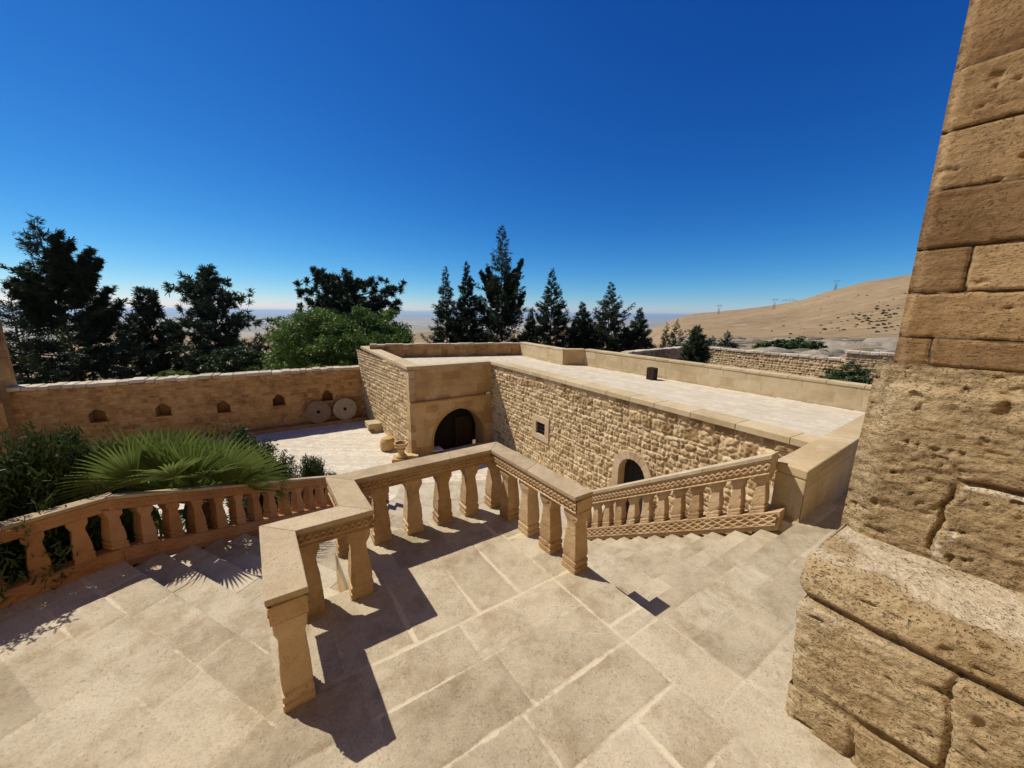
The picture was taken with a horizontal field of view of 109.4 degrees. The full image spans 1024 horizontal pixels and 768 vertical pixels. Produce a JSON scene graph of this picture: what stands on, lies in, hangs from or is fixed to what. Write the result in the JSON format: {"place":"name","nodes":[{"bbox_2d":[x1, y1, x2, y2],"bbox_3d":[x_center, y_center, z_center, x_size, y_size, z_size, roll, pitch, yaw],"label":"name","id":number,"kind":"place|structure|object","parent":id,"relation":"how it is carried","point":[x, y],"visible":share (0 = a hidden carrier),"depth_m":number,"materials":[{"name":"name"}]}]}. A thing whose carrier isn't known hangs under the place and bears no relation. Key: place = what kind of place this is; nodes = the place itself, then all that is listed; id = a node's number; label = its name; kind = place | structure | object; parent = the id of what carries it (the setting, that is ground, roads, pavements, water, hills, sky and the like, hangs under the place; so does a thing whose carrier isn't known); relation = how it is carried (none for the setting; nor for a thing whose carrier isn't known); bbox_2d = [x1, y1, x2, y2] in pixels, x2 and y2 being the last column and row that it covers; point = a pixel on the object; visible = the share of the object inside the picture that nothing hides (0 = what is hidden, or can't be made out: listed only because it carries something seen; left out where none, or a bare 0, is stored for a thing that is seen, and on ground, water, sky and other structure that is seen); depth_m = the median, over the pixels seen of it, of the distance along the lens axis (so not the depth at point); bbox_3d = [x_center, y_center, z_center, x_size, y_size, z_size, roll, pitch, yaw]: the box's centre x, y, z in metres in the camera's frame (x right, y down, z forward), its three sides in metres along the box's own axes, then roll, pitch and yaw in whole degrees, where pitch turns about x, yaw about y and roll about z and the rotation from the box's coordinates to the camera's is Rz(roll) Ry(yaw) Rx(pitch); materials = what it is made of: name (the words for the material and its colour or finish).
{"place":"outdoors","nodes":[
{"label":"outdoors","id":0,"kind":"place"},
{"bbox_2d":[153,420,518,556],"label":"courtyard paving","id":1,"kind":"structure","parent":0,"point":[340,448],"depth_m":17.97,"materials":[{"name":"beige stone"}]},
{"bbox_2d":[0,319,22,464],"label":"stone pier","id":2,"kind":"structure","parent":1,"relation":"on","point":[7,380],"depth_m":15.28,"materials":[{"name":"beige stone"}]},
{"bbox_2d":[365,419,382,431],"bbox_3d":[-7.708,2.394,20.820,1.286,0.540,0.917,-5,12,-27],"label":"stone block","id":3,"kind":"object","parent":1,"relation":"on","point":[375,425],"depth_m":20.44,"materials":[{"name":"beige stone"}]},
{"bbox_2d":[380,436,394,450],"bbox_3d":[-6.110,2.916,17.788,0.719,0.681,0.708,1,11,0],"label":"stone drum","id":4,"kind":"object","parent":1,"relation":"on","point":[386,443],"visible":0.97,"depth_m":17.52,"materials":[{"name":"beige stone"}]},
{"bbox_2d":[392,440,418,462],"bbox_3d":[-4.849,3.075,16.469,1.174,0.919,0.702,-2,11,-15],"label":"stone urn","id":5,"kind":"object","parent":1,"relation":"on","point":[400,446],"visible":0.9,"depth_m":16.29,"materials":[{"name":"beige stone"}]},
{"bbox_2d":[433,446,442,453],"bbox_3d":[-3.676,3.218,17.663,0.500,0.156,0.550,-6,13,-32],"label":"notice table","id":6,"kind":"object","parent":1,"relation":"on","point":[437,448],"visible":0.75,"depth_m":17.53,"materials":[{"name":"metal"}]},
{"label":"planting bed","id":7,"kind":"structure","parent":1,"relation":"on","visible":0},
{"bbox_2d":[222,420,265,520],"bbox_3d":[-5.732,2.038,7.743,1.007,2.721,1.226,-5,12,-26],"label":"garden shrub","id":8,"kind":"object","parent":7,"relation":"on","point":[243,431],"visible":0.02,"depth_m":7.60,"materials":[{"name":"green plant"}]},
{"bbox_2d":[226,433,303,535],"bbox_3d":[-4.876,2.200,7.205,1.248,2.630,1.331,1,11,0],"label":"garden shrub","id":9,"kind":"object","parent":7,"relation":"on","point":[289,475],"visible":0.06,"depth_m":7.04,"materials":[{"name":"green plant"}]},
{"bbox_2d":[289,452,336,502],"bbox_3d":[-4.375,2.449,7.995,1.111,1.986,1.032,-9,15,-41],"label":"juniper shrub","id":10,"kind":"object","parent":7,"relation":"on","point":[314,467],"visible":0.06,"depth_m":7.76,"materials":[{"name":"green plant"}]},
{"bbox_2d":[0,489,856,767],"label":"terrace floor","id":11,"kind":"structure","parent":0,"point":[486,636],"depth_m":2.47,"materials":[{"name":"stone"}]},
{"bbox_2d":[259,442,592,713],"bbox_3d":[-0.770,1.371,3.409,2.583,0.794,1.636,-6,13,-32],"label":"landing balustrade","id":12,"kind":"object","parent":11,"relation":"on","point":[293,592],"visible":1,"depth_m":3.39,"materials":[{"name":"stone"}]},
{"bbox_2d":[1,274,911,442],"bbox_3d":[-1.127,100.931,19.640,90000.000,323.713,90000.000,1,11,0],"label":"terrain","id":13,"kind":"structure","parent":0,"point":[807,317],"depth_m":273.14,"materials":[{"name":"beige sand"}]},
{"bbox_2d":[0,288,49,382],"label":"cypress tree","id":14,"kind":"object","parent":13,"relation":"on","point":[28,376],"visible":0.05,"depth_m":25.66,"materials":[{"name":"green plant"}]},
{"bbox_2d":[0,212,189,384],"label":"cypress tree","id":15,"kind":"object","parent":13,"relation":"on","point":[63,278],"visible":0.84,"depth_m":25.51,"materials":[{"name":"green plant"}]},
{"bbox_2d":[110,285,190,378],"bbox_3d":[-32.110,-1.215,32.515,5.733,14.878,5.554,10,14,39],"label":"pine tree","id":16,"kind":"object","parent":13,"relation":"on","point":[147,312],"visible":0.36,"depth_m":31.30,"materials":[{"name":"green plant"}]},
{"bbox_2d":[152,370,192,376],"bbox_3d":[-22.713,1.399,24.891,2.734,4.865,2.518,6,12,26],"label":"bush","id":17,"kind":"object","parent":13,"relation":"on","point":[171,373],"visible":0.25,"depth_m":24.15,"materials":[{"name":"green plant"}]},
{"bbox_2d":[143,263,280,374],"bbox_3d":[-26.935,-2.512,33.890,11.106,17.008,10.096,9,14,36],"label":"pine tree","id":18,"kind":"object","parent":13,"relation":"on","point":[203,290],"visible":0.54,"depth_m":32.16,"materials":[{"name":"green plant"}]},
{"bbox_2d":[196,344,275,374],"bbox_3d":[-21.804,0.079,29.562,5.776,6.679,4.907,-6,13,-30],"label":"bush","id":19,"kind":"object","parent":13,"relation":"on","point":[246,356],"visible":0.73,"depth_m":27.91,"materials":[{"name":"green plant"}]},
{"bbox_2d":[244,305,415,371],"bbox_3d":[-14.697,-1.221,30.818,14.054,10.918,14.142,1,11,0],"label":"broadleaf tree","id":20,"kind":"object","parent":13,"relation":"on","point":[318,337],"visible":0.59,"depth_m":27.44,"materials":[{"name":"green plant"}]},
{"bbox_2d":[292,265,407,325],"bbox_3d":[-16.651,-4.234,38.002,11.226,15.039,10.842,1,11,0],"label":"pine tree","id":21,"kind":"object","parent":13,"relation":"on","point":[345,297],"visible":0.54,"depth_m":35.58,"materials":[{"name":"green plant"}]},
{"bbox_2d":[420,267,465,342],"bbox_3d":[-6.982,-4.908,39.192,5.610,15.115,5.542,-4,12,-23],"label":"conifer tree","id":22,"kind":"object","parent":13,"relation":"on","point":[439,332],"visible":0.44,"depth_m":38.23,"materials":[{"name":"green plant"}]},
{"bbox_2d":[446,261,487,342],"bbox_3d":[-4.388,-4.939,38.276,5.672,15.583,5.597,6,12,24],"label":"conifer tree","id":23,"kind":"object","parent":13,"relation":"on","point":[467,299],"visible":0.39,"depth_m":37.32,"materials":[{"name":"green plant"}]},
{"bbox_2d":[463,225,529,342],"bbox_3d":[-1.294,-6.517,37.864,7.342,18.906,8.176,5,12,23],"label":"conifer tree","id":24,"kind":"object","parent":13,"relation":"on","point":[508,308],"visible":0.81,"depth_m":36.35,"materials":[{"name":"green plant"}]},
{"bbox_2d":[519,308,539,343],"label":"conifer tree","id":25,"kind":"object","parent":13,"relation":"on","point":[529,336],"visible":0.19,"depth_m":40.18,"materials":[{"name":"green plant"}]},
{"bbox_2d":[520,267,574,347],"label":"conifer tree","id":26,"kind":"object","parent":13,"relation":"on","point":[545,328],"visible":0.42,"depth_m":40.37,"materials":[{"name":"green plant"}]},
{"bbox_2d":[561,301,603,348],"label":"conifer tree","id":27,"kind":"object","parent":13,"relation":"on","point":[577,321],"visible":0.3,"depth_m":41.37,"materials":[{"name":"green plant"}]},
{"bbox_2d":[578,281,645,351],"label":"conifer tree","id":28,"kind":"object","parent":13,"relation":"on","point":[616,340],"visible":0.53,"depth_m":40.59,"materials":[{"name":"green plant"}]},
{"bbox_2d":[623,307,657,349],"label":"conifer tree","id":29,"kind":"object","parent":13,"relation":"on","point":[641,336],"visible":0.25,"depth_m":41.55,"materials":[{"name":"green plant"}]},
{"bbox_2d":[657,323,670,347],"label":"cypress","id":30,"kind":"object","parent":13,"relation":"on","point":[663,339],"visible":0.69,"depth_m":56.67,"materials":[{"name":"green plant"}]},
{"bbox_2d":[668,319,687,346],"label":"cypress","id":31,"kind":"object","parent":13,"relation":"on","point":[674,338],"visible":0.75,"depth_m":55.99,"materials":[{"name":"green plant"}]},
{"bbox_2d":[676,325,713,363],"bbox_3d":[13.540,-1.297,26.878,3.215,6.182,3.467,6,12,27],"label":"conifer tree","id":32,"kind":"object","parent":13,"relation":"on","point":[700,352],"visible":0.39,"depth_m":26.36,"materials":[{"name":"green plant"}]},
{"bbox_2d":[704,336,719,345],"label":"cypress","id":33,"kind":"object","parent":13,"relation":"on","point":[711,343],"visible":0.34,"depth_m":54.01,"materials":[{"name":"green plant"}]},
{"bbox_2d":[717,331,734,347],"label":"cypress","id":34,"kind":"object","parent":13,"relation":"on","point":[724,343],"visible":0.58,"depth_m":52.99,"materials":[{"name":"green plant"}]},
{"bbox_2d":[731,343,739,348],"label":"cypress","id":35,"kind":"object","parent":13,"relation":"on","point":[735,346],"visible":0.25,"depth_m":52.49,"materials":[{"name":"green plant"}]},
{"bbox_2d":[621,346,894,384],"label":"field wall","id":36,"kind":"structure","parent":13,"relation":"on","point":[801,364],"depth_m":27.01,"materials":[{"name":"stone"}]},
{"bbox_2d":[752,342,771,348],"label":"bush","id":37,"kind":"object","parent":13,"relation":"on","point":[757,345],"visible":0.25,"depth_m":65.63,"materials":[{"name":"green plant"}]},
{"bbox_2d":[761,339,784,347],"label":"bush","id":38,"kind":"object","parent":13,"relation":"on","point":[775,343],"visible":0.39,"depth_m":63.88,"materials":[{"name":"green plant"}]},
{"bbox_2d":[664,336,894,357],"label":"rocks","id":39,"kind":"object","parent":13,"relation":"on","point":[829,352],"visible":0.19,"depth_m":54.40,"materials":[{"name":"stone"}]},
{"bbox_2d":[769,343,790,349],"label":"bush","id":40,"kind":"object","parent":13,"relation":"on","point":[785,345],"visible":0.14,"depth_m":63.26,"materials":[{"name":"green plant"}]},
{"bbox_2d":[780,336,806,349],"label":"bush","id":41,"kind":"object","parent":13,"relation":"on","point":[797,341],"visible":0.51,"depth_m":61.65,"materials":[{"name":"green plant"}]},
{"bbox_2d":[793,340,821,348],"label":"bush","id":42,"kind":"object","parent":13,"relation":"on","point":[808,343],"visible":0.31,"depth_m":60.92,"materials":[{"name":"green plant"}]},
{"bbox_2d":[810,341,827,349],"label":"bush","id":43,"kind":"object","parent":13,"relation":"on","point":[814,343],"visible":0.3,"depth_m":60.64,"materials":[{"name":"green plant"}]},
{"bbox_2d":[818,361,873,383],"bbox_3d":[14.357,0.794,15.699,1.944,3.576,1.925,5,12,22],"label":"dry bush","id":44,"kind":"object","parent":13,"relation":"on","point":[842,375],"visible":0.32,"depth_m":15.39,"materials":[{"name":"green plant"}]},
{"bbox_2d":[0,0,969,317],"label":"sky","id":45,"kind":"structure","parent":0,"point":[689,157],"materials":[{"name":"blue"}]},
{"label":"courtyard ground","id":46,"kind":"structure","parent":0,"visible":0},
{"bbox_2d":[6,365,368,461],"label":"perimeter wall","id":47,"kind":"structure","parent":46,"relation":"on","point":[263,402],"depth_m":18.55,"materials":[{"name":"stone"}]},
{"bbox_2d":[305,401,330,422],"bbox_3d":[-11.397,1.653,21.339,1.324,1.330,0.491,-6,13,-31],"label":"millstone","id":48,"kind":"object","parent":47,"relation":"on","point":[315,408],"visible":1,"depth_m":21.25,"materials":[{"name":"beige stone"}]},
{"bbox_2d":[333,398,356,419],"bbox_3d":[-10.172,1.521,22.077,1.320,1.325,0.489,-6,13,-31],"label":"millstone","id":49,"kind":"object","parent":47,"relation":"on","point":[344,408],"visible":1,"depth_m":21.98,"materials":[{"name":"beige stone"}]},
{"bbox_2d":[395,479,604,546],"bbox_3d":[-0.281,4.482,7.162,5.261,2.760,5.927,1,11,0],"label":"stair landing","id":50,"kind":"object","parent":46,"relation":"on","point":[426,492],"depth_m":8.84,"materials":[{"name":"stone"}]},
{"bbox_2d":[335,491,847,592],"bbox_3d":[-0.753,4.769,2.203,14.600,5.080,10.500,1,11,0],"label":"terrace base","id":51,"kind":"object","parent":46,"relation":"on","point":[840,501],"visible":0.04,"depth_m":4.41,"materials":[{"name":"stone"}]},
{"bbox_2d":[124,503,793,641],"bbox_3d":[1.659,1.736,4.202,10.873,0.164,2.394,-3,12,-19],"label":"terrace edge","id":52,"kind":"object","parent":51,"relation":"on","point":[785,525],"visible":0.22,"depth_m":3.50,"materials":[{"name":"stone"}]},
{"bbox_2d":[784,0,1023,767],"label":"stone tower","id":53,"kind":"structure","parent":51,"relation":"on","point":[908,652],"depth_m":2.10,"materials":[{"name":"beige stone"}]},
{"bbox_2d":[356,342,871,537],"bbox_3d":[2.227,1.788,15.127,9.188,5.660,26.414,-8,14,-37],"label":"gatehouse","id":54,"kind":"object","parent":46,"relation":"on","point":[591,419],"visible":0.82,"depth_m":13.62,"materials":[{"name":"stone"}]},
{"bbox_2d":[532,413,549,443],"bbox_3d":[1.279,1.826,15.106,0.275,1.027,1.146,-6,13,-30],"label":"window","id":55,"kind":"structure","parent":54,"relation":"in","point":[540,425],"depth_m":15.03,"materials":[{"name":"stone"}]},
{"bbox_2d":[609,450,654,537],"bbox_3d":[3.756,3.307,11.209,0.365,2.608,1.704,-6,13,-30],"label":"doorway","id":56,"kind":"structure","parent":54,"relation":"in","point":[628,466],"depth_m":11.32,"materials":[{"name":"stone"}]},
{"bbox_2d":[646,367,657,379],"bbox_3d":[5.843,-0.448,15.131,0.300,0.527,0.325,-6,13,-30],"label":"roof lamp","id":57,"kind":"object","parent":54,"relation":"on","point":[652,373],"visible":1,"depth_m":15.05,"materials":[{"name":"metal"}]},
{"bbox_2d":[770,414,864,522],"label":"parapet wall","id":58,"kind":"structure","parent":54,"relation":"on","point":[810,477],"depth_m":4.60,"materials":[{"name":"stone"}]},
{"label":"planting bed","id":59,"kind":"structure","parent":0,"visible":0},
{"bbox_2d":[0,428,103,607],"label":"garden shrub","id":60,"kind":"object","parent":59,"relation":"in","point":[12,547],"visible":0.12,"depth_m":3.22,"materials":[{"name":"green plant"}]},
{"bbox_2d":[0,420,161,579],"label":"garden shrub","id":61,"kind":"object","parent":59,"relation":"in","point":[64,454],"visible":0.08,"depth_m":3.46,"materials":[{"name":"green plant"}]},
{"bbox_2d":[51,425,294,548],"bbox_3d":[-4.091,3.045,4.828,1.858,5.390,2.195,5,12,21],"label":"fan palm","id":62,"kind":"object","parent":59,"relation":"in","point":[150,465],"visible":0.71,"depth_m":4.17,"materials":[{"name":"green plant"}]},
{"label":"stairs base","id":63,"kind":"structure","parent":0,"visible":0},
{"bbox_2d":[135,498,433,640],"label":"stairs","id":64,"kind":"structure","parent":63,"relation":"on","point":[220,580],"depth_m":3.61,"materials":[{"name":"stone"}]},
{"bbox_2d":[0,475,388,609],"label":"planter balustrade","id":65,"kind":"object","parent":64,"relation":"on","point":[107,508],"visible":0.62,"depth_m":3.69,"materials":[{"name":"stone"}]},
{"bbox_2d":[587,529,779,619],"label":"stairs","id":66,"kind":"structure","parent":63,"relation":"on","point":[660,577],"depth_m":4.27,"materials":[{"name":"stone"}]},
{"bbox_2d":[586,451,785,539],"bbox_3d":[2.281,1.992,5.767,0.232,2.864,3.247,-7,14,-35],"label":"stair balustrade","id":67,"kind":"object","parent":66,"relation":"on","point":[761,470],"visible":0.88,"depth_m":5.17,"materials":[{"name":"stone"}]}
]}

